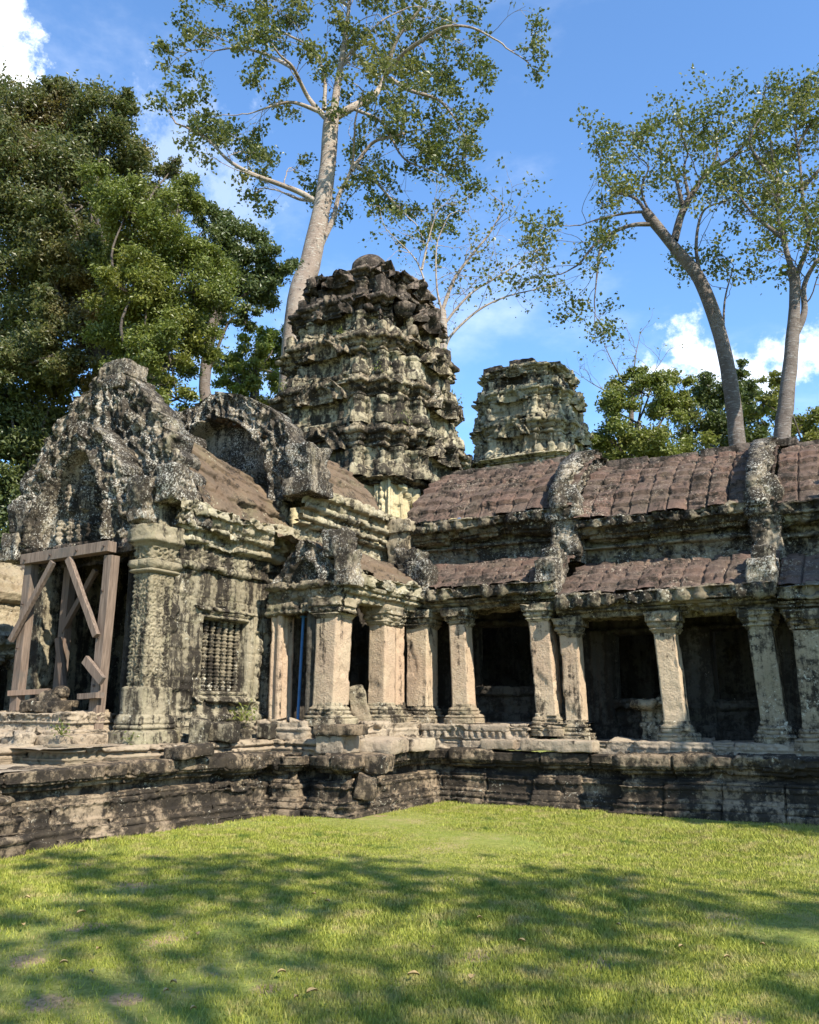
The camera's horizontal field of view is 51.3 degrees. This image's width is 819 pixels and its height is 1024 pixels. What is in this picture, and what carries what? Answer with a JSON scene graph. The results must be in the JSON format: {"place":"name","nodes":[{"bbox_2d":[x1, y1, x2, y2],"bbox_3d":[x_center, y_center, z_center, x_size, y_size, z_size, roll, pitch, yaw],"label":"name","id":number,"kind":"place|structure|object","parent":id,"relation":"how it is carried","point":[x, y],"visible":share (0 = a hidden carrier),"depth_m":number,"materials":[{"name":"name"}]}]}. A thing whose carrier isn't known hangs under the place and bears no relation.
{"place":"outdoors","nodes":[
{"label":"outdoors","id":0,"kind":"place"},
{"bbox_2d":[181,391,400,572],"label":"temple nave","id":1,"kind":"structure","parent":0,"point":[274,454],"depth_m":16.58,"materials":[{"name":"stone"}]},
{"bbox_2d":[267,254,470,543],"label":"temple tower","id":2,"kind":"structure","parent":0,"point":[340,400],"depth_m":20.84,"materials":[{"name":"grey stone"}]},
{"bbox_2d":[273,379,286,391],"bbox_3d":[-3.171,-3.162,21.546,0.473,0.413,0.496,7,-15,-28],"label":"weed","id":3,"kind":"object","parent":2,"relation":"on","point":[281,385],"visible":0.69,"depth_m":21.51,"materials":[{"name":"green plant"}]},
{"bbox_2d":[0,750,818,1023],"bbox_3d":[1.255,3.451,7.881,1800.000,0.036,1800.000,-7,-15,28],"label":"lawn ground","id":4,"kind":"structure","parent":0,"point":[111,1006],"depth_m":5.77,"materials":[{"name":"green plant"}]},
{"bbox_2d":[0,562,23,710],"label":"gallery","id":5,"kind":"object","parent":4,"relation":"on","point":[11,578],"visible":0.23,"depth_m":18.06,"materials":[{"name":"stone"}]},
{"bbox_2d":[0,794,33,858],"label":"terrace stair","id":6,"kind":"object","parent":4,"relation":"on","point":[14,842],"visible":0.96,"depth_m":9.45,"materials":[{"name":"stone"}]},
{"bbox_2d":[0,366,91,569],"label":"dark tree","id":7,"kind":"object","parent":4,"relation":"on","point":[28,417],"visible":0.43,"depth_m":24.66,"materials":[{"name":"green plant"}]},
{"bbox_2d":[0,60,187,394],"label":"broad tree","id":8,"kind":"object","parent":4,"relation":"on","point":[46,218],"visible":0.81,"depth_m":24.53,"materials":[{"name":"green plant"}]},
{"bbox_2d":[69,157,246,411],"bbox_3d":[-7.002,-1.928,22.021,5.473,16.750,4.264,-7,-15,28],"label":"bright tree","id":9,"kind":"object","parent":4,"relation":"on","point":[151,326],"visible":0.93,"depth_m":22.34,"materials":[{"name":"green plant"}]},
{"bbox_2d":[180,189,304,401],"bbox_3d":[-5.331,-1.666,25.432,3.945,17.756,3.132,-7,-15,28],"label":"dark tree","id":10,"kind":"object","parent":4,"relation":"on","point":[263,279],"visible":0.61,"depth_m":26.05,"materials":[{"name":"green plant"}]},
{"bbox_2d":[210,324,283,405],"bbox_3d":[-6.311,0.557,35.051,4.114,17.696,3.255,-7,-15,28],"label":"yellow green tree","id":11,"kind":"object","parent":4,"relation":"on","point":[247,379],"visible":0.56,"depth_m":35.94,"materials":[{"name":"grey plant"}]},
{"bbox_2d":[306,987,317,993],"bbox_3d":[-0.550,2.696,4.807,0.043,0.024,0.063,-7,-15,28],"label":"fallen leaf","id":12,"kind":"object","parent":4,"relation":"on","point":[311,989],"visible":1,"depth_m":4.81,"materials":[{"name":"beige plant"}]},
{"bbox_2d":[142,0,552,391],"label":"tall tree","id":13,"kind":"object","parent":4,"relation":"on","point":[320,197],"visible":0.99,"depth_m":30.49,"materials":[{"name":"green plant"}]},
{"bbox_2d":[0,734,818,851],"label":"stone terrace","id":14,"kind":"structure","parent":4,"relation":"on","point":[60,794],"depth_m":12.64,"materials":[{"name":"stone"}]},
{"bbox_2d":[0,709,117,744],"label":"door steps","id":15,"kind":"structure","parent":14,"relation":"on","point":[18,727],"depth_m":12.12,"materials":[{"name":"stone"}]},
{"bbox_2d":[19,686,78,712],"bbox_3d":[-5.390,2.810,12.764,0.851,0.407,0.386,-6,-14,25],"label":"broken carving","id":16,"kind":"object","parent":15,"relation":"on","point":[54,699],"visible":0.92,"depth_m":12.62,"materials":[{"name":"stone"}]},
{"bbox_2d":[47,718,72,738],"bbox_3d":[-4.707,2.937,11.593,0.374,0.281,0.311,7,-15,-30],"label":"weed","id":17,"kind":"object","parent":15,"relation":"on","point":[60,731],"visible":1,"depth_m":11.54,"materials":[{"name":"green plant"}]},
{"bbox_2d":[114,731,138,744],"bbox_3d":[-3.931,3.213,11.993,0.384,0.278,0.290,-4,-13,16],"label":"weed","id":18,"kind":"object","parent":14,"relation":"on","point":[128,738],"visible":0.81,"depth_m":11.97,"materials":[{"name":"green plant"}]},
{"bbox_2d":[0,358,295,744],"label":"entrance pavilion","id":19,"kind":"structure","parent":14,"relation":"on","point":[160,495],"depth_m":14.11,"materials":[{"name":"stone"}]},
{"bbox_2d":[7,540,119,728],"bbox_3d":[-5.182,2.028,13.408,2.217,2.892,1.013,-7,-15,28],"label":"timber brace frame","id":20,"kind":"object","parent":19,"relation":"attached to","point":[101,631],"visible":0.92,"depth_m":13.36,"materials":[{"name":"wood"}]},
{"bbox_2d":[190,605,257,705],"bbox_3d":[-3.055,2.364,13.963,0.356,1.584,1.450,-7,-15,28],"label":"window","id":21,"kind":"structure","parent":19,"relation":"in","point":[233,701],"depth_m":14.01,"materials":[{"name":"stone"}]},
{"bbox_2d":[222,698,257,727],"bbox_3d":[-2.760,3.267,13.799,0.592,0.508,0.662,4,-13,-16],"label":"weed","id":22,"kind":"object","parent":19,"relation":"on","point":[243,714],"visible":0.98,"depth_m":13.76,"materials":[{"name":"green plant"}]},
{"bbox_2d":[163,743,213,759],"bbox_3d":[-3.094,3.365,11.965,0.392,0.236,0.649,-9,-15,33],"label":"loose block","id":23,"kind":"object","parent":14,"relation":"on","point":[190,751],"depth_m":11.79,"materials":[{"name":"stone"}]},
{"bbox_2d":[188,717,210,743],"bbox_3d":[-3.092,3.223,12.568,0.320,0.404,0.353,3,-13,-13],"label":"loose block","id":24,"kind":"object","parent":14,"relation":"on","point":[199,728],"depth_m":12.43,"materials":[{"name":"stone"}]},
{"bbox_2d":[209,722,240,742],"bbox_3d":[-2.813,3.350,12.969,0.391,0.320,0.441,-2,-13,11],"label":"loose block","id":25,"kind":"object","parent":14,"relation":"on","point":[227,732],"depth_m":12.79,"materials":[{"name":"stone"}]},
{"bbox_2d":[257,723,277,739],"bbox_3d":[-2.266,3.615,14.081,0.318,0.274,0.534,-7,-15,28],"label":"loose block","id":26,"kind":"object","parent":14,"relation":"on","point":[268,731],"depth_m":13.87,"materials":[{"name":"stone"}]},
{"bbox_2d":[315,736,359,753],"bbox_3d":[-1.142,3.659,13.455,0.552,0.338,0.591,-7,-15,28],"label":"loose block","id":27,"kind":"object","parent":14,"relation":"on","point":[332,744],"depth_m":13.24,"materials":[{"name":"grey stone"}]},
{"bbox_2d":[313,724,367,736],"bbox_3d":[-1.066,3.422,13.360,0.745,0.210,0.525,-7,-15,28],"label":"loose block","id":28,"kind":"object","parent":27,"relation":"on","point":[342,730],"depth_m":13.16,"materials":[{"name":"stone"}]},
{"bbox_2d":[251,518,437,739],"bbox_3d":[0.278,2.454,18.099,2.292,4.461,9.109,-7,-15,28],"label":"side porch","id":29,"kind":"object","parent":14,"relation":"on","point":[349,608],"visible":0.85,"depth_m":14.62,"materials":[{"name":"stone"}]},
{"bbox_2d":[296,615,306,719],"bbox_3d":[-1.853,2.649,14.522,0.180,1.772,0.120,-7,-15,28],"label":"prop pole","id":30,"kind":"object","parent":29,"relation":"on","point":[303,617],"visible":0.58,"depth_m":14.50,"materials":[{"name":"blue metal"}]},
{"bbox_2d":[349,684,372,720],"bbox_3d":[-0.861,3.314,14.680,0.458,0.680,0.177,2,-13,-7],"label":"leaning slab","id":31,"kind":"object","parent":29,"relation":"on","point":[359,708],"depth_m":14.65,"materials":[{"name":"stone"}]},
{"bbox_2d":[353,772,376,800],"bbox_3d":[-0.667,4.152,12.906,0.359,0.410,0.360,0,-13,-2],"label":"loose block","id":32,"kind":"object","parent":14,"relation":"on","point":[365,789],"depth_m":12.75,"materials":[{"name":"stone"}]},
{"bbox_2d":[364,752,394,774],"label":"loose block","id":33,"kind":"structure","parent":14,"relation":"on","point":[379,763],"depth_m":12.95,"materials":[{"name":"stone"}]},
{"bbox_2d":[359,736,408,754],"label":"loose block","id":34,"kind":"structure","parent":14,"relation":"on","point":[388,745],"depth_m":13.55,"materials":[{"name":"beige stone"}]},
{"bbox_2d":[405,737,435,751],"bbox_3d":[0.034,3.967,14.562,0.560,0.235,0.814,-7,-15,28],"label":"loose block","id":35,"kind":"object","parent":14,"relation":"on","point":[416,744],"depth_m":14.37,"materials":[{"name":"beige stone"}]},
{"bbox_2d":[480,739,516,749],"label":"loose block","id":36,"kind":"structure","parent":14,"relation":"on","point":[496,744],"depth_m":14.65,"materials":[{"name":"grey stone"}]},
{"bbox_2d":[520,738,599,752],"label":"loose block","id":37,"kind":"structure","parent":14,"relation":"on","point":[563,745],"depth_m":14.03,"materials":[{"name":"beige stone"}]},
{"bbox_2d":[419,722,818,756],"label":"stone ledge","id":38,"kind":"object","parent":14,"relation":"on","point":[456,735],"depth_m":14.05,"materials":[{"name":"grey stone"}]},
{"bbox_2d":[398,449,642,738],"bbox_3d":[0.222,2.017,19.573,8.950,6.231,6.168,-7,-15,28],"label":"pillared gallery","id":39,"kind":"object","parent":38,"relation":"on","point":[505,551],"visible":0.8,"depth_m":16.82,"materials":[{"name":"stone"}]},
{"bbox_2d":[551,437,801,744],"bbox_3d":[5.644,1.481,16.614,4.369,5.961,6.184,-7,-15,28],"label":"pillared gallery","id":40,"kind":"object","parent":14,"relation":"on","point":[679,570],"visible":0.94,"depth_m":15.11,"materials":[{"name":"stone"}]},
{"bbox_2d":[630,696,663,739],"bbox_3d":[4.239,3.567,14.705,0.758,0.782,0.681,-7,-15,28],"label":"stone pedestal","id":41,"kind":"object","parent":40,"relation":"on","point":[651,723],"visible":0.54,"depth_m":14.57,"materials":[{"name":"stone"}]},
{"bbox_2d":[776,439,818,751],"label":"pillared gallery","id":42,"kind":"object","parent":14,"relation":"on","point":[798,581],"visible":0.97,"depth_m":13.60,"materials":[{"name":"stone"}]},
{"bbox_2d":[407,970,419,975],"bbox_3d":[0.022,2.765,5.110,0.068,0.024,0.045,-7,-15,28],"label":"fallen leaf","id":43,"kind":"object","parent":4,"relation":"on","point":[413,972],"visible":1,"depth_m":5.11,"materials":[{"name":"beige plant"}]},
{"bbox_2d":[355,152,582,348],"bbox_3d":[1.724,-2.177,26.181,6.409,19.085,5.136,-7,-15,28],"label":"thin tree","id":44,"kind":"object","parent":4,"relation":"on","point":[444,320],"visible":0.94,"depth_m":27.29,"materials":[{"name":"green plant"}]},
{"bbox_2d":[567,307,687,455],"bbox_3d":[9.730,0.101,36.883,5.783,19.402,3.295,7,-14,-27],"label":"bare tree","id":45,"kind":"object","parent":4,"relation":"on","point":[631,416],"visible":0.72,"depth_m":38.37,"materials":[{"name":"grey plant"}]},
{"bbox_2d":[589,365,721,460],"bbox_3d":[9.923,1.401,34.423,6.028,15.772,4.086,2,-13,-10],"label":"bushy tree","id":46,"kind":"object","parent":4,"relation":"on","point":[636,440],"visible":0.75,"depth_m":35.32,"materials":[{"name":"green plant"}]},
{"bbox_2d":[498,63,818,445],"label":"leaning tree","id":47,"kind":"object","parent":4,"relation":"on","point":[690,266],"visible":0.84,"depth_m":27.39,"materials":[{"name":"green plant"}]},
{"bbox_2d":[666,358,776,453],"bbox_3d":[14.007,1.312,36.583,5.431,16.907,3.487,-2,-13,7],"label":"bushy tree","id":48,"kind":"object","parent":4,"relation":"on","point":[710,401],"visible":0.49,"depth_m":37.48,"materials":[{"name":"green plant"}]},
{"bbox_2d":[678,55,818,438],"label":"forked tree","id":49,"kind":"object","parent":4,"relation":"on","point":[786,398],"visible":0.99,"depth_m":25.36,"materials":[{"name":"green plant"}]},
{"bbox_2d":[743,370,818,441],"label":"bushy tree","id":50,"kind":"object","parent":4,"relation":"on","point":[805,426],"visible":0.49,"depth_m":34.55,"materials":[{"name":"green plant"}]},
{"bbox_2d":[0,0,818,529],"label":"sky","id":51,"kind":"structure","parent":0,"point":[608,55],"materials":[{"name":"blue"}]},
{"bbox_2d":[463,357,593,469],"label":"temple tower","id":52,"kind":"structure","parent":0,"point":[531,409],"depth_m":30.60,"materials":[{"name":"stone"}]}
]}

